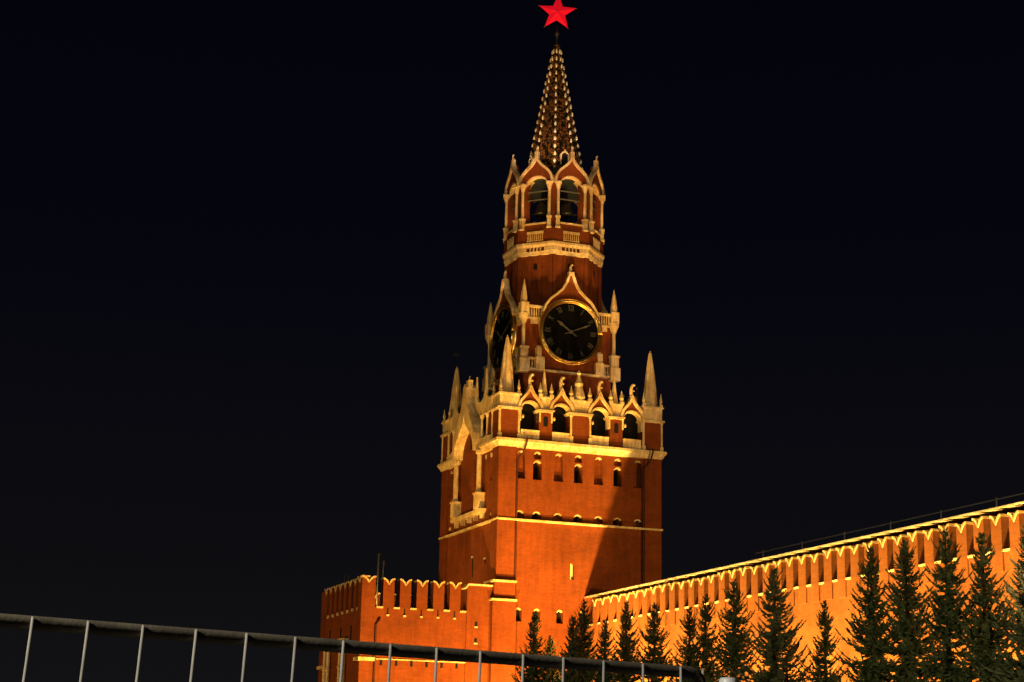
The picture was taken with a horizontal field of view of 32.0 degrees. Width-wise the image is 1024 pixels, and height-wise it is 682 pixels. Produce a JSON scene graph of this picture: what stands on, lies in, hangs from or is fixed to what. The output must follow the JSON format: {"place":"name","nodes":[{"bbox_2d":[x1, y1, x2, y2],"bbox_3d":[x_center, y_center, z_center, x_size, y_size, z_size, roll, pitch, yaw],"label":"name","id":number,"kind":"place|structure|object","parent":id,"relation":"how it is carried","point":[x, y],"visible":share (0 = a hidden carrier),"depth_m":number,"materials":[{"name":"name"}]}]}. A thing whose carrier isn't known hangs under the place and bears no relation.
{"place":"outdoors","nodes":[
{"label":"outdoors","id":0,"kind":"place"},
{"bbox_2d":[0,0,1023,681],"label":"sky","id":1,"kind":"structure","parent":0,"point":[249,249],"materials":[{"name":"black"}]},
{"label":"lawn","id":2,"kind":"structure","parent":0,"visible":0},
{"bbox_2d":[509,612,560,681],"bbox_3d":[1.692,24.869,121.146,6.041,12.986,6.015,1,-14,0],"label":"spruce tree","id":3,"kind":"object","parent":2,"relation":"on","point":[533,674],"visible":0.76,"depth_m":121.98,"materials":[{"name":"green plant"}]},
{"bbox_2d":[539,635,565,681],"bbox_3d":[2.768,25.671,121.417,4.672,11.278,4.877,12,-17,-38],"label":"spruce tree","id":4,"kind":"object","parent":2,"relation":"on","point":[550,643],"visible":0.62,"depth_m":122.23,"materials":[{"name":"green plant"}]},
{"bbox_2d":[545,615,595,681],"bbox_3d":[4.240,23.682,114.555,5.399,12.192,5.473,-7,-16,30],"label":"spruce tree","id":5,"kind":"object","parent":2,"relation":"on","point":[569,674],"visible":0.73,"depth_m":115.27,"materials":[{"name":"green plant"}]},
{"bbox_2d":[555,599,599,681],"bbox_3d":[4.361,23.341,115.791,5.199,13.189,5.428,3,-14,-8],"label":"spruce tree","id":6,"kind":"object","parent":2,"relation":"on","point":[583,618],"visible":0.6,"depth_m":116.56,"materials":[{"name":"green plant"}]},
{"bbox_2d":[583,619,618,681],"bbox_3d":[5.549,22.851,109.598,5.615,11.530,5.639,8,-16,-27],"label":"spruce tree","id":7,"kind":"object","parent":2,"relation":"on","point":[605,635],"visible":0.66,"depth_m":110.60,"materials":[{"name":"green plant"}]},
{"bbox_2d":[599,600,648,681],"bbox_3d":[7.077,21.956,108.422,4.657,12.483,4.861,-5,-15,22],"label":"spruce tree","id":8,"kind":"object","parent":2,"relation":"on","point":[625,652],"visible":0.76,"depth_m":109.13,"materials":[{"name":"green plant"}]},
{"bbox_2d":[635,602,679,681],"bbox_3d":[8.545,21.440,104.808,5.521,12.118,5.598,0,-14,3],"label":"spruce tree","id":9,"kind":"object","parent":2,"relation":"on","point":[653,638],"visible":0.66,"depth_m":105.06,"materials":[{"name":"green plant"}]},
{"bbox_2d":[662,606,714,681],"bbox_3d":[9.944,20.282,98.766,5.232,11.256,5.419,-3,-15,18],"label":"spruce tree","id":10,"kind":"object","parent":2,"relation":"on","point":[689,652],"visible":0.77,"depth_m":99.78,"materials":[{"name":"green plant"}]},
{"bbox_2d":[686,594,727,681],"bbox_3d":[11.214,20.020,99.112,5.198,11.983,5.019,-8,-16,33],"label":"spruce tree","id":11,"kind":"object","parent":2,"relation":"on","point":[707,654],"visible":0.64,"depth_m":99.74,"materials":[{"name":"green plant"}]},
{"bbox_2d":[704,577,759,681],"bbox_3d":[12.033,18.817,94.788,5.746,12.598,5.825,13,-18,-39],"label":"spruce tree","id":12,"kind":"object","parent":2,"relation":"on","point":[735,644],"visible":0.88,"depth_m":95.65,"materials":[{"name":"green plant"}]},
{"bbox_2d":[728,565,818,681],"bbox_3d":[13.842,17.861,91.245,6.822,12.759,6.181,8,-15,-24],"label":"spruce tree","id":13,"kind":"object","parent":2,"relation":"on","point":[774,647],"visible":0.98,"depth_m":91.42,"materials":[{"name":"green plant"}]},
{"bbox_2d":[788,600,849,681],"bbox_3d":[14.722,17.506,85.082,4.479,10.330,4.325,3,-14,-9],"label":"spruce tree","id":14,"kind":"object","parent":2,"relation":"on","point":[824,648],"visible":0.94,"depth_m":85.68,"materials":[{"name":"green plant"}]},
{"bbox_2d":[817,545,904,681],"bbox_3d":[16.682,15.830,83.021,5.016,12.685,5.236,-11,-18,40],"label":"spruce tree","id":15,"kind":"object","parent":2,"relation":"on","point":[870,607],"visible":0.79,"depth_m":83.23,"materials":[{"name":"green plant"}]},
{"bbox_2d":[856,538,942,681],"bbox_3d":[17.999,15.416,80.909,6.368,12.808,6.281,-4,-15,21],"label":"spruce tree","id":16,"kind":"object","parent":2,"relation":"on","point":[906,632],"visible":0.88,"depth_m":80.81,"materials":[{"name":"green plant"}]},
{"bbox_2d":[904,526,1003,681],"bbox_3d":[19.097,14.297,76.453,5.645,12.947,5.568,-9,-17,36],"label":"spruce tree","id":17,"kind":"object","parent":2,"relation":"on","point":[947,603],"visible":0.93,"depth_m":77.11,"materials":[{"name":"green plant"}]},
{"bbox_2d":[949,532,1017,681],"bbox_3d":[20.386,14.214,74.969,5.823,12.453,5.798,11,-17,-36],"label":"spruce tree","id":18,"kind":"object","parent":2,"relation":"on","point":[983,636],"visible":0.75,"depth_m":75.36,"materials":[{"name":"green plant"}]},
{"bbox_2d":[971,525,1023,681],"bbox_3d":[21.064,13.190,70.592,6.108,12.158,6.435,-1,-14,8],"label":"spruce tree","id":19,"kind":"object","parent":2,"relation":"on","point":[1009,670],"visible":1,"depth_m":71.05,"materials":[{"name":"green plant"}]},
{"label":"ground","id":20,"kind":"structure","parent":0,"visible":0},
{"bbox_2d":[0,613,705,681],"bbox_3d":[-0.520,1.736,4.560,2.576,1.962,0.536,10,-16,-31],"label":"steel barrier","id":21,"kind":"object","parent":20,"relation":"on","point":[93,627],"visible":1,"depth_m":4.76,"materials":[{"name":"metal"}]},
{"bbox_2d":[376,582,428,607],"bbox_3d":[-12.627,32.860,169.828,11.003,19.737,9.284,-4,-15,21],"label":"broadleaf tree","id":22,"kind":"object","parent":20,"relation":"on","point":[396,597],"depth_m":170.97,"materials":[{"name":"green plant"}]},
{"bbox_2d":[317,575,492,681],"bbox_3d":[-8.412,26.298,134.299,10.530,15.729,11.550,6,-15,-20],"label":"brick gatehouse","id":23,"kind":"object","parent":20,"relation":"on","point":[350,610],"visible":0.94,"depth_m":130.55,"materials":[{"name":"red brick"}]},
{"bbox_2d":[376,552,379,605],"bbox_3d":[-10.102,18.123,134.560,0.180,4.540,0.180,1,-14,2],"label":"vent pipe","id":24,"kind":"object","parent":23,"relation":"on","point":[377,578],"visible":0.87,"depth_m":134.55,"materials":[{"name":"metal"}]},
{"bbox_2d":[437,0,666,681],"bbox_3d":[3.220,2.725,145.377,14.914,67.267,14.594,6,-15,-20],"label":"clock tower","id":25,"kind":"structure","parent":20,"relation":"on","point":[553,454],"depth_m":139.20,"materials":[{"name":"red brick"}]},
{"bbox_2d":[516,609,518,620],"bbox_3d":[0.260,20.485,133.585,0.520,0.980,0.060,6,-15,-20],"label":"window","id":26,"kind":"structure","parent":25,"relation":"in","point":[517,611],"depth_m":133.60,"materials":[{"name":"black glass"}]},
{"bbox_2d":[533,463,537,479],"bbox_3d":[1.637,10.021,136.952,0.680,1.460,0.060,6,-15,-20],"label":"window","id":27,"kind":"structure","parent":25,"relation":"in","point":[535,468],"depth_m":136.99,"materials":[{"name":"black glass"}]},
{"bbox_2d":[534,202,547,217],"bbox_3d":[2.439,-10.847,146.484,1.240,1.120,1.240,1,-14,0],"label":"bell","id":28,"kind":"object","parent":25,"relation":"hanging from","point":[541,210],"visible":0.97,"depth_m":146.13,"materials":[{"name":"brown metal"}]},
{"bbox_2d":[556,612,559,623],"bbox_3d":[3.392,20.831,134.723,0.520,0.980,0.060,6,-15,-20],"label":"window","id":29,"kind":"structure","parent":25,"relation":"in","point":[558,613],"depth_m":134.70,"materials":[{"name":"black glass"}]},
{"bbox_2d":[562,153,567,164],"bbox_3d":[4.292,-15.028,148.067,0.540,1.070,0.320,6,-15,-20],"label":"window","id":30,"kind":"structure","parent":25,"relation":"in","point":[564,156],"depth_m":147.94,"materials":[{"name":"black glass"}]},
{"bbox_2d":[560,202,572,217],"bbox_3d":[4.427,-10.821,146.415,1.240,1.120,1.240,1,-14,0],"label":"bell","id":31,"kind":"object","parent":25,"relation":"hanging from","point":[565,210],"visible":0.97,"depth_m":146.04,"materials":[{"name":"brown metal"}]},
{"bbox_2d":[574,467,577,482],"bbox_3d":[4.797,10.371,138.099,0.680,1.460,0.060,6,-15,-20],"label":"window","id":32,"kind":"structure","parent":25,"relation":"in","point":[575,468],"depth_m":138.13,"materials":[{"name":"black glass"}]},
{"bbox_2d":[613,470,616,485],"bbox_3d":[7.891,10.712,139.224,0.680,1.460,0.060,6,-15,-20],"label":"window","id":33,"kind":"structure","parent":25,"relation":"in","point":[615,472],"depth_m":139.25,"materials":[{"name":"black glass"}]},
{"bbox_2d":[719,677,737,681],"bbox_3d":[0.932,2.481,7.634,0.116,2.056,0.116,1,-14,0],"label":"metal post","id":34,"kind":"object","parent":20,"relation":"on","point":[726,679],"visible":1,"depth_m":7.84,"materials":[{"name":"metal"}]},
{"bbox_2d":[584,501,1023,681],"bbox_3d":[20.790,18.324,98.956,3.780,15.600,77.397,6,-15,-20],"label":"fortress wall","id":35,"kind":"structure","parent":20,"relation":"on","point":[813,577],"depth_m":103.42,"materials":[{"name":"brick"}]},
{"bbox_2d":[755,493,1023,557],"bbox_3d":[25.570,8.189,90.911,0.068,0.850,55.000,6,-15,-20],"label":"walkway railing","id":36,"kind":"object","parent":35,"relation":"on","point":[890,523],"visible":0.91,"depth_m":101.08,"materials":[{"name":"metal"}]}
]}

